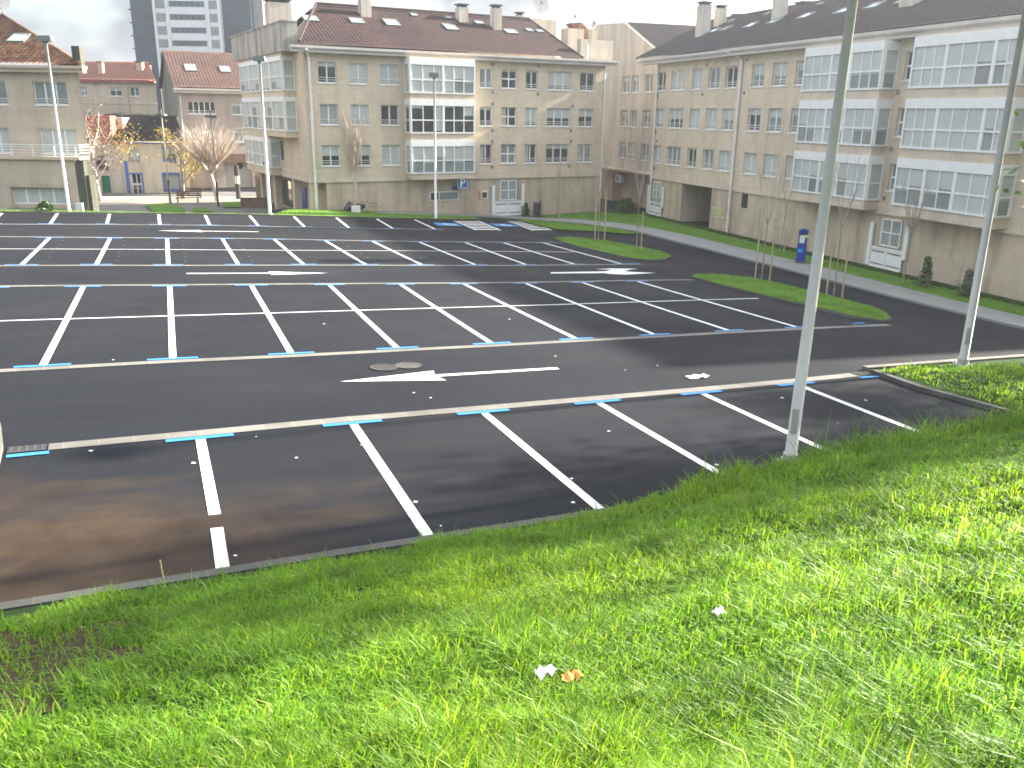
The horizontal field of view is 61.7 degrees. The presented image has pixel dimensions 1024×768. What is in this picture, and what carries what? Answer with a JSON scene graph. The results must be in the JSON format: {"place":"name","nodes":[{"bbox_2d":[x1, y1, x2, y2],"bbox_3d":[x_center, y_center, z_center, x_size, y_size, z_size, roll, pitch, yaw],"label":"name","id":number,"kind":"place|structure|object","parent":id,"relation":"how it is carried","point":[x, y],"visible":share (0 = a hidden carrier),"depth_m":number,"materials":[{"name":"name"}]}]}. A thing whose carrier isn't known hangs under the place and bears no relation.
{"place":"outdoors","nodes":[
{"label":"outdoors","id":0,"kind":"place"},
{"bbox_2d":[51,61,161,141],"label":"orange roofed house","id":1,"kind":"structure","parent":0,"point":[124,87],"depth_m":91.31,"materials":[{"name":"paint"}]},
{"bbox_2d":[145,204,184,211],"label":"plaza lawn","id":2,"kind":"structure","parent":0,"point":[161,207],"depth_m":66.84,"materials":[{"name":"green plant"}]},
{"bbox_2d":[98,196,255,204],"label":"plaza paving","id":3,"kind":"structure","parent":0,"point":[114,200],"depth_m":73.13,"materials":[{"name":"beige concrete"}]},
{"bbox_2d":[75,85,150,201],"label":"autumn tree","id":4,"kind":"object","parent":3,"relation":"on","point":[93,158],"visible":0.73,"depth_m":69.82,"materials":[{"name":"brown plant"}]},
{"bbox_2d":[155,109,171,202],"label":"street lamp","id":5,"kind":"object","parent":3,"relation":"on","point":[161,114],"visible":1,"depth_m":69.31,"materials":[{"name":"metal"}]},
{"bbox_2d":[165,118,243,200],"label":"pollarded tree","id":6,"kind":"object","parent":3,"relation":"on","point":[203,152],"visible":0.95,"depth_m":70.87,"materials":[{"name":"brown plant"}]},
{"bbox_2d":[101,192,255,195],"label":"street","id":7,"kind":"structure","parent":0,"point":[203,194],"depth_m":77.86,"materials":[{"name":"grey asphalt"}]},
{"bbox_2d":[99,195,284,213],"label":"plaza","id":8,"kind":"structure","parent":0,"point":[212,207],"depth_m":67.33,"materials":[{"name":"grey concrete"}]},
{"bbox_2d":[153,119,201,196],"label":"autumn tree","id":9,"kind":"object","parent":8,"relation":"on","point":[182,165],"visible":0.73,"depth_m":73.47,"materials":[{"name":"yellow plant"}]},
{"bbox_2d":[204,110,219,205],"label":"street lamp","id":10,"kind":"object","parent":8,"relation":"on","point":[210,116],"visible":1,"depth_m":67.82,"materials":[{"name":"metal"}]},
{"bbox_2d":[240,197,267,207],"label":"wall","id":11,"kind":"structure","parent":8,"relation":"on","point":[253,202],"depth_m":68.34,"materials":[{"name":"brown concrete"}]},
{"bbox_2d":[128,0,264,141],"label":"glass tower","id":12,"kind":"structure","parent":0,"point":[158,26],"depth_m":186.18,"materials":[{"name":"grey concrete"}]},
{"bbox_2d":[0,0,815,64],"label":"sky","id":13,"kind":"structure","parent":0,"point":[103,28],"materials":[{"name":"white"}]},
{"bbox_2d":[0,180,1023,601],"bbox_3d":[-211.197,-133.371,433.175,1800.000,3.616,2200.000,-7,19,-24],"label":"asphalt ground","id":14,"kind":"structure","parent":0,"point":[86,518],"depth_m":18.02,"materials":[{"name":"black asphalt"}]},
{"bbox_2d":[6,444,46,452],"bbox_3d":[-7.357,0.978,13.020,0.530,0.033,0.270,-7,19,-24],"label":"drain grate","id":15,"kind":"object","parent":14,"relation":"on","point":[27,448],"visible":1,"depth_m":13.02,"materials":[{"name":"grey metal"}]},
{"bbox_2d":[0,0,98,210],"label":"stone house","id":16,"kind":"structure","parent":14,"relation":"on","point":[31,175],"depth_m":49.79,"materials":[{"name":"stone"}]},
{"bbox_2d":[0,128,10,153],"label":"window","id":17,"kind":"structure","parent":16,"relation":"in","point":[4,135],"depth_m":50.31,"materials":[{"name":"grey glass"}]},
{"bbox_2d":[12,187,66,203],"bbox_3d":[-27.630,-11.054,50.308,3.180,0.960,0.070,1,17,0],"label":"window","id":18,"kind":"structure","parent":16,"relation":"in","point":[22,195],"depth_m":50.31,"materials":[{"name":"grey glass"}]},
{"bbox_2d":[33,81,68,105],"bbox_3d":[-26.576,-16.725,49.474,2.020,1.330,0.290,1,17,0],"label":"window","id":19,"kind":"structure","parent":16,"relation":"in","point":[43,95],"depth_m":49.53,"materials":[{"name":"grey glass"}]},
{"bbox_2d":[40,128,79,154],"bbox_3d":[-26.493,-14.184,50.247,2.260,1.500,0.240,1,17,0],"label":"window","id":20,"kind":"structure","parent":16,"relation":"in","point":[48,135],"depth_m":50.30,"materials":[{"name":"grey glass"}]},
{"bbox_2d":[37,35,71,211],"bbox_3d":[-24.271,-13.747,45.902,0.680,9.083,0.517,0,17,-2],"label":"lamp post","id":21,"kind":"object","parent":14,"relation":"on","point":[45,39],"visible":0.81,"depth_m":45.57,"materials":[{"name":"metal"}]},
{"bbox_2d":[74,115,129,192],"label":"old house","id":22,"kind":"structure","parent":14,"relation":"on","point":[110,181],"depth_m":77.82,"materials":[{"name":"beige paint"}]},
{"bbox_2d":[104,114,189,193],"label":"cream cottage","id":23,"kind":"structure","parent":14,"relation":"on","point":[143,174],"depth_m":77.96,"materials":[{"name":"beige paint"}]},
{"bbox_2d":[131,174,142,192],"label":"door","id":24,"kind":"structure","parent":23,"relation":"in","point":[136,178],"depth_m":78.28,"materials":[{"name":"glass"}]},
{"bbox_2d":[164,174,179,190],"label":"window","id":25,"kind":"structure","parent":23,"relation":"in","point":[173,178],"depth_m":78.36,"materials":[{"name":"grey glass"}]},
{"bbox_2d":[159,50,255,187],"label":"grey brown house","id":26,"kind":"structure","parent":14,"relation":"on","point":[195,86],"depth_m":84.28,"materials":[{"name":"beige paint"}]},
{"bbox_2d":[187,101,216,114],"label":"window","id":27,"kind":"structure","parent":26,"relation":"in","point":[194,107],"depth_m":83.15,"materials":[{"name":"white glass"}]},
{"bbox_2d":[1,209,478,218],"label":"verge turf","id":28,"kind":"structure","parent":14,"relation":"on","point":[329,214],"depth_m":57.22,"materials":[{"name":"green plant"}]},
{"bbox_2d":[334,108,367,204],"bbox_3d":[-10.772,-15.190,58.247,2.533,6.946,2.293,-7,19,-24],"label":"bare birch","id":29,"kind":"object","parent":28,"relation":"on","point":[354,158],"visible":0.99,"depth_m":57.96,"materials":[{"name":"brown plant"}]},
{"bbox_2d":[253,56,272,214],"bbox_3d":[-14.831,-14.752,51.515,0.680,9.227,0.548,0,17,-2],"label":"lamp post","id":30,"kind":"object","parent":14,"relation":"on","point":[259,59],"visible":0.94,"depth_m":51.26,"materials":[{"name":"metal"}]},
{"bbox_2d":[370,362,421,369],"bbox_3d":[-2.555,-0.394,18.949,1.180,0.065,0.650,-7,19,-24],"label":"manhole cover","id":31,"kind":"object","parent":14,"relation":"on","point":[395,366],"visible":1,"depth_m":18.97,"materials":[{"name":"metal"}]},
{"bbox_2d":[230,0,618,215],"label":"apartment block","id":32,"kind":"structure","parent":14,"relation":"on","point":[515,99],"depth_m":61.56,"materials":[{"name":"beige render"},{"name":"brown tile"},{"name":"glass"}]},
{"bbox_2d":[282,179,292,206],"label":"shop window","id":33,"kind":"structure","parent":32,"relation":"in","point":[286,185],"depth_m":67.51,"materials":[{"name":"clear glass"}]},
{"bbox_2d":[317,61,337,83],"bbox_3d":[-12.190,-20.475,56.474,1.370,1.370,0.290,-9,20,-27],"label":"window","id":34,"kind":"structure","parent":32,"relation":"in","point":[326,70],"depth_m":56.52,"materials":[{"name":"grey glass"}]},
{"bbox_2d":[319,104,339,125],"bbox_3d":[-12.215,-17.959,57.242,1.370,1.390,0.240,-9,20,-27],"label":"window","id":35,"kind":"structure","parent":32,"relation":"in","point":[328,114],"depth_m":57.30,"materials":[{"name":"grey glass"}]},
{"bbox_2d":[321,145,341,166],"bbox_3d":[-12.264,-15.429,58.061,1.370,1.450,0.290,-9,20,-27],"label":"window","id":36,"kind":"structure","parent":32,"relation":"in","point":[330,153],"depth_m":58.12,"materials":[{"name":"grey glass"}]},
{"bbox_2d":[349,63,368,84],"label":"window","id":37,"kind":"structure","parent":32,"relation":"in","point":[357,71],"depth_m":57.50,"materials":[{"name":"grey glass"}]},
{"bbox_2d":[351,104,370,125],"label":"window","id":38,"kind":"structure","parent":32,"relation":"in","point":[360,107],"depth_m":58.29,"materials":[{"name":"grey glass"}]},
{"bbox_2d":[356,145,371,166],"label":"window","id":39,"kind":"structure","parent":32,"relation":"in","point":[365,159],"depth_m":59.22,"materials":[{"name":"grey glass"}]},
{"bbox_2d":[379,64,398,85],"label":"window","id":40,"kind":"structure","parent":32,"relation":"in","point":[388,73],"depth_m":58.49,"materials":[{"name":"grey glass"}]},
{"bbox_2d":[381,105,399,125],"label":"window","id":41,"kind":"structure","parent":32,"relation":"in","point":[389,113],"depth_m":59.31,"materials":[{"name":"grey glass"}]},
{"bbox_2d":[382,145,400,165],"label":"window","id":42,"kind":"structure","parent":32,"relation":"in","point":[390,153],"depth_m":60.08,"materials":[{"name":"grey glass"}]},
{"bbox_2d":[430,191,458,200],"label":"basement window","id":43,"kind":"structure","parent":32,"relation":"in","point":[443,195],"depth_m":62.70,"materials":[{"name":"grey glass"}]},
{"bbox_2d":[479,107,492,126],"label":"window","id":44,"kind":"structure","parent":32,"relation":"in","point":[485,112],"depth_m":62.73,"materials":[{"name":"grey glass"}]},
{"bbox_2d":[479,144,492,164],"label":"window","id":45,"kind":"structure","parent":32,"relation":"in","point":[485,149],"depth_m":63.52,"materials":[{"name":"grey glass"}]},
{"bbox_2d":[479,68,493,88],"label":"window","id":46,"kind":"structure","parent":32,"relation":"in","point":[485,74],"depth_m":61.94,"materials":[{"name":"grey glass"}]},
{"bbox_2d":[500,180,516,200],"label":"barred window","id":47,"kind":"structure","parent":32,"relation":"in","point":[508,188],"depth_m":65.05,"materials":[{"name":"grey glass"}]},
{"bbox_2d":[501,107,516,126],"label":"window","id":48,"kind":"structure","parent":32,"relation":"in","point":[508,114],"depth_m":63.58,"materials":[{"name":"grey glass"}]},
{"bbox_2d":[501,144,516,163],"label":"window","id":49,"kind":"structure","parent":32,"relation":"in","point":[507,150],"depth_m":64.38,"materials":[{"name":"grey glass"}]},
{"bbox_2d":[501,69,517,89],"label":"window","id":50,"kind":"structure","parent":32,"relation":"in","point":[508,76],"depth_m":62.79,"materials":[{"name":"grey glass"}]},
{"bbox_2d":[524,144,536,163],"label":"window","id":51,"kind":"structure","parent":32,"relation":"in","point":[530,149],"depth_m":65.28,"materials":[{"name":"grey glass"}]},
{"bbox_2d":[525,108,537,126],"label":"window","id":52,"kind":"structure","parent":32,"relation":"in","point":[530,113],"depth_m":64.44,"materials":[{"name":"grey glass"}]},
{"bbox_2d":[525,70,538,89],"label":"window","id":53,"kind":"structure","parent":32,"relation":"in","point":[531,76],"depth_m":63.66,"materials":[{"name":"grey glass"}]},
{"bbox_2d":[545,144,569,163],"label":"window","id":54,"kind":"structure","parent":32,"relation":"in","point":[554,153],"depth_m":66.34,"materials":[{"name":"grey glass"}]},
{"bbox_2d":[546,108,570,126],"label":"window","id":55,"kind":"structure","parent":32,"relation":"in","point":[556,117],"depth_m":65.55,"materials":[{"name":"grey glass"}]},
{"bbox_2d":[547,71,571,90],"bbox_3d":[3.554,-22.833,64.713,2.180,1.370,0.290,-9,20,-27],"label":"window","id":56,"kind":"structure","parent":32,"relation":"in","point":[557,81],"depth_m":64.77,"materials":[{"name":"grey glass"}]},
{"bbox_2d":[577,144,591,162],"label":"window","id":57,"kind":"structure","parent":32,"relation":"in","point":[582,154],"depth_m":67.50,"materials":[{"name":"grey glass"}]},
{"bbox_2d":[578,109,593,127],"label":"window","id":58,"kind":"structure","parent":32,"relation":"in","point":[585,115],"depth_m":66.73,"materials":[{"name":"grey glass"}]},
{"bbox_2d":[579,73,594,91],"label":"window","id":59,"kind":"structure","parent":32,"relation":"in","point":[586,79],"depth_m":65.94,"materials":[{"name":"grey glass"}]},
{"bbox_2d":[429,72,439,217],"bbox_3d":[-5.111,-15.660,56.969,0.680,9.432,0.538,0,17,-2],"label":"lamp post","id":60,"kind":"object","parent":14,"relation":"on","point":[433,75],"visible":0.88,"depth_m":56.79,"materials":[{"name":"metal"}]},
{"bbox_2d":[0,223,878,456],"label":"blue bay marks","id":61,"kind":"object","parent":14,"relation":"on","point":[222,435],"visible":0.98,"depth_m":18.89,"materials":[{"name":"paint"}]},
{"bbox_2d":[0,224,891,449],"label":"flush kerb strips","id":62,"kind":"object","parent":14,"relation":"on","point":[73,444],"visible":0.99,"depth_m":18.71,"materials":[{"name":"concrete"}]},
{"bbox_2d":[0,213,917,567],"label":"white road markings","id":63,"kind":"object","parent":14,"relation":"on","point":[218,543],"visible":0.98,"depth_m":18.66,"materials":[{"name":"paint"}]},
{"bbox_2d":[0,211,1021,611],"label":"raised kerbs","id":64,"kind":"structure","parent":14,"relation":"on","point":[134,585],"depth_m":10.69,"materials":[{"name":"concrete"}]},
{"bbox_2d":[569,239,661,258],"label":"island turf","id":65,"kind":"structure","parent":64,"relation":"on","point":[611,247],"depth_m":46.39,"materials":[{"name":"green plant"}]},
{"bbox_2d":[585,125,619,239],"bbox_3d":[5.274,-11.877,49.628,2.111,7.131,1.664,8,19,21],"label":"bare sapling","id":66,"kind":"object","parent":65,"relation":"on","point":[599,176],"visible":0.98,"depth_m":49.59,"materials":[{"name":"brown plant"}]},
{"bbox_2d":[624,126,657,248],"bbox_3d":[6.700,-10.381,45.757,1.909,6.440,1.177,2,18,5],"label":"bare sapling","id":67,"kind":"object","parent":65,"relation":"on","point":[639,194],"visible":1,"depth_m":45.54,"materials":[{"name":"brown plant"}]},
{"bbox_2d":[702,275,878,318],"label":"island turf","id":68,"kind":"structure","parent":64,"relation":"on","point":[798,296],"depth_m":32.56,"materials":[{"name":"green plant"}]},
{"bbox_2d":[755,137,798,279],"bbox_3d":[10.676,-7.227,35.614,1.649,5.936,1.720,-2,18,-9],"label":"bare sapling","id":69,"kind":"object","parent":68,"relation":"on","point":[767,220],"visible":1,"depth_m":35.43,"materials":[{"name":"brown plant"}]},
{"bbox_2d":[833,130,869,294],"bbox_3d":[12.347,-6.437,32.117,1.433,6.388,1.664,3,18,8],"label":"bare sapling","id":70,"kind":"object","parent":68,"relation":"on","point":[843,188],"visible":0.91,"depth_m":32.02,"materials":[{"name":"brown plant"}]},
{"bbox_2d":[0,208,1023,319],"bbox_3d":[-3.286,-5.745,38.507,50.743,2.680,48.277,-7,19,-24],"label":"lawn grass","id":71,"kind":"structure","parent":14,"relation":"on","point":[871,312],"depth_m":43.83,"materials":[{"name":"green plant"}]},
{"bbox_2d":[0,354,1023,461],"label":"pale kerbs","id":72,"kind":"structure","parent":14,"relation":"on","point":[887,366],"depth_m":21.55,"materials":[{"name":"concrete"}]},
{"bbox_2d":[517,219,635,233],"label":"verge turf","id":73,"kind":"structure","parent":14,"relation":"on","point":[572,225],"depth_m":58.89,"materials":[{"name":"green plant"}]},
{"bbox_2d":[607,198,641,213],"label":"shrub","id":74,"kind":"object","parent":14,"relation":"on","point":[624,206],"visible":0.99,"depth_m":67.81,"materials":[{"name":"green plant"}]},
{"bbox_2d":[595,13,763,207],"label":"connecting wing","id":75,"kind":"structure","parent":14,"relation":"on","point":[630,87],"depth_m":74.02,"materials":[{"name":"beige paint"}]},
{"bbox_2d":[538,212,1023,315],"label":"sidewalk","id":76,"kind":"structure","parent":14,"relation":"on","point":[781,253],"depth_m":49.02,"materials":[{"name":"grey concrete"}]},
{"bbox_2d":[900,167,937,284],"bbox_3d":[18.559,-7.274,39.548,1.786,5.471,1.500,13,21,34],"label":"bare sapling","id":77,"kind":"object","parent":76,"relation":"on","point":[911,227],"visible":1,"depth_m":39.36,"materials":[{"name":"brown plant"}]},
{"bbox_2d":[913,255,932,286],"bbox_3d":[19.191,-5.211,39.719,0.954,1.524,0.878,-7,19,-24],"label":"shrub","id":78,"kind":"object","parent":76,"relation":"on","point":[926,276],"visible":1,"depth_m":39.55,"materials":[{"name":"green plant"}]},
{"bbox_2d":[636,0,1023,301],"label":"apartment block","id":79,"kind":"structure","parent":14,"relation":"on","point":[927,86],"depth_m":44.83,"materials":[{"name":"stone"}]},
{"bbox_2d":[665,146,680,166],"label":"window","id":80,"kind":"structure","parent":79,"relation":"in","point":[673,158],"depth_m":63.94,"materials":[{"name":"grey glass"}]},
{"bbox_2d":[667,108,682,128],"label":"window","id":81,"kind":"structure","parent":79,"relation":"in","point":[676,114],"depth_m":63.10,"materials":[{"name":"grey glass"}]},
{"bbox_2d":[669,70,685,90],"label":"window","id":82,"kind":"structure","parent":79,"relation":"in","point":[678,83],"depth_m":62.30,"materials":[{"name":"grey glass"}]},
{"bbox_2d":[688,108,699,129],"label":"window","id":83,"kind":"structure","parent":79,"relation":"in","point":[694,123],"depth_m":60.68,"materials":[{"name":"grey glass"}]},
{"bbox_2d":[691,69,702,89],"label":"window","id":84,"kind":"structure","parent":79,"relation":"in","point":[697,84],"depth_m":59.89,"materials":[{"name":"white glass"}]},
{"bbox_2d":[701,149,713,170],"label":"window","id":85,"kind":"structure","parent":79,"relation":"in","point":[708,153],"depth_m":59.52,"materials":[{"name":"white glass"}]},
{"bbox_2d":[704,108,716,130],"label":"window","id":86,"kind":"structure","parent":79,"relation":"in","point":[712,112],"depth_m":58.67,"materials":[{"name":"white glass"}]},
{"bbox_2d":[707,67,720,89],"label":"window","id":87,"kind":"structure","parent":79,"relation":"in","point":[715,72],"depth_m":57.89,"materials":[{"name":"white glass"}]},
{"bbox_2d":[717,150,730,172],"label":"window","id":88,"kind":"structure","parent":79,"relation":"in","point":[725,155],"depth_m":57.59,"materials":[{"name":"white glass"}]},
{"bbox_2d":[720,108,733,130],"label":"window","id":89,"kind":"structure","parent":79,"relation":"in","point":[727,124],"depth_m":56.81,"materials":[{"name":"white glass"}]},
{"bbox_2d":[723,66,737,88],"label":"window","id":90,"kind":"structure","parent":79,"relation":"in","point":[732,72],"depth_m":56.01,"materials":[{"name":"grey glass"}]},
{"bbox_2d":[742,152,756,175],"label":"window","id":91,"kind":"structure","parent":79,"relation":"in","point":[750,164],"depth_m":54.90,"materials":[{"name":"grey glass"}]},
{"bbox_2d":[745,108,760,131],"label":"window","id":92,"kind":"structure","parent":79,"relation":"in","point":[755,113],"depth_m":54.10,"materials":[{"name":"grey glass"}]},
{"bbox_2d":[749,63,765,87],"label":"window","id":93,"kind":"structure","parent":79,"relation":"in","point":[759,69],"depth_m":53.30,"materials":[{"name":"grey glass"}]},
{"bbox_2d":[762,154,777,177],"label":"window","id":94,"kind":"structure","parent":79,"relation":"in","point":[771,161],"depth_m":52.90,"materials":[{"name":"grey glass"}]},
{"bbox_2d":[765,108,782,132],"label":"window","id":95,"kind":"structure","parent":79,"relation":"in","point":[774,125],"depth_m":52.13,"materials":[{"name":"grey glass"}]},
{"bbox_2d":[770,62,786,86],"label":"window","id":96,"kind":"structure","parent":79,"relation":"in","point":[780,67],"depth_m":51.33,"materials":[{"name":"grey glass"}]},
{"bbox_2d":[879,218,902,248],"bbox_3d":[19.357,-7.691,43.765,0.110,1.400,1.410,-5,18,-18],"label":"barred window","id":97,"kind":"structure","parent":79,"relation":"in","point":[891,229],"depth_m":43.74,"materials":[{"name":"white metal"}]},
{"bbox_2d":[956,268,974,296],"bbox_3d":[20.025,-4.466,37.711,0.868,1.347,0.987,13,21,33],"label":"shrub","id":98,"kind":"object","parent":14,"relation":"on","point":[967,282],"visible":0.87,"depth_m":37.58,"materials":[{"name":"green plant"}]},
{"bbox_2d":[0,358,1023,767],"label":"grass bank","id":99,"kind":"structure","parent":0,"point":[942,380],"depth_m":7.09,"materials":[{"name":"green plant"}]},
{"bbox_2d":[0,619,161,720],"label":"bare soil","id":100,"kind":"structure","parent":99,"relation":"on","point":[14,674],"depth_m":6.10,"materials":[{"name":"brown soil"}]},
{"bbox_2d":[112,486,1023,767],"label":"bank weeds","id":101,"kind":"object","parent":99,"relation":"on","point":[1012,682],"visible":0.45,"depth_m":4.79,"materials":[{"name":"green plant"}]},
{"bbox_2d":[777,0,857,462],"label":"lamp post","id":102,"kind":"object","parent":99,"relation":"on","point":[796,411],"visible":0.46,"depth_m":12.80,"materials":[{"name":"metal"}]},
{"bbox_2d":[790,408,799,432],"bbox_3d":[4.495,0.583,13.636,0.100,0.400,0.033,6,18,16],"label":"access door","id":103,"kind":"structure","parent":102,"relation":"in","point":[795,414],"depth_m":13.62,"materials":[{"name":"metal"}]},
{"bbox_2d":[953,5,1023,366],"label":"lamp post","id":104,"kind":"object","parent":99,"relation":"on","point":[963,359],"visible":0.89,"depth_m":20.11,"materials":[{"name":"metal"}]},
{"bbox_2d":[994,110,1023,207],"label":"evergreen tree","id":105,"kind":"object","parent":99,"relation":"on","point":[1015,169],"visible":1,"depth_m":16.46,"materials":[{"name":"green plant"}]},
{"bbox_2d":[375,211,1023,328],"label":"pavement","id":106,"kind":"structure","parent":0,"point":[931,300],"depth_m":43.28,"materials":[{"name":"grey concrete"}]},
{"bbox_2d":[795,228,808,263],"bbox_3d":[15.405,-7.308,45.576,0.560,1.890,0.420,6,18,15],"label":"ticket machine","id":107,"kind":"object","parent":106,"relation":"on","point":[801,247],"visible":0.97,"depth_m":45.46,"materials":[{"name":"metal"}]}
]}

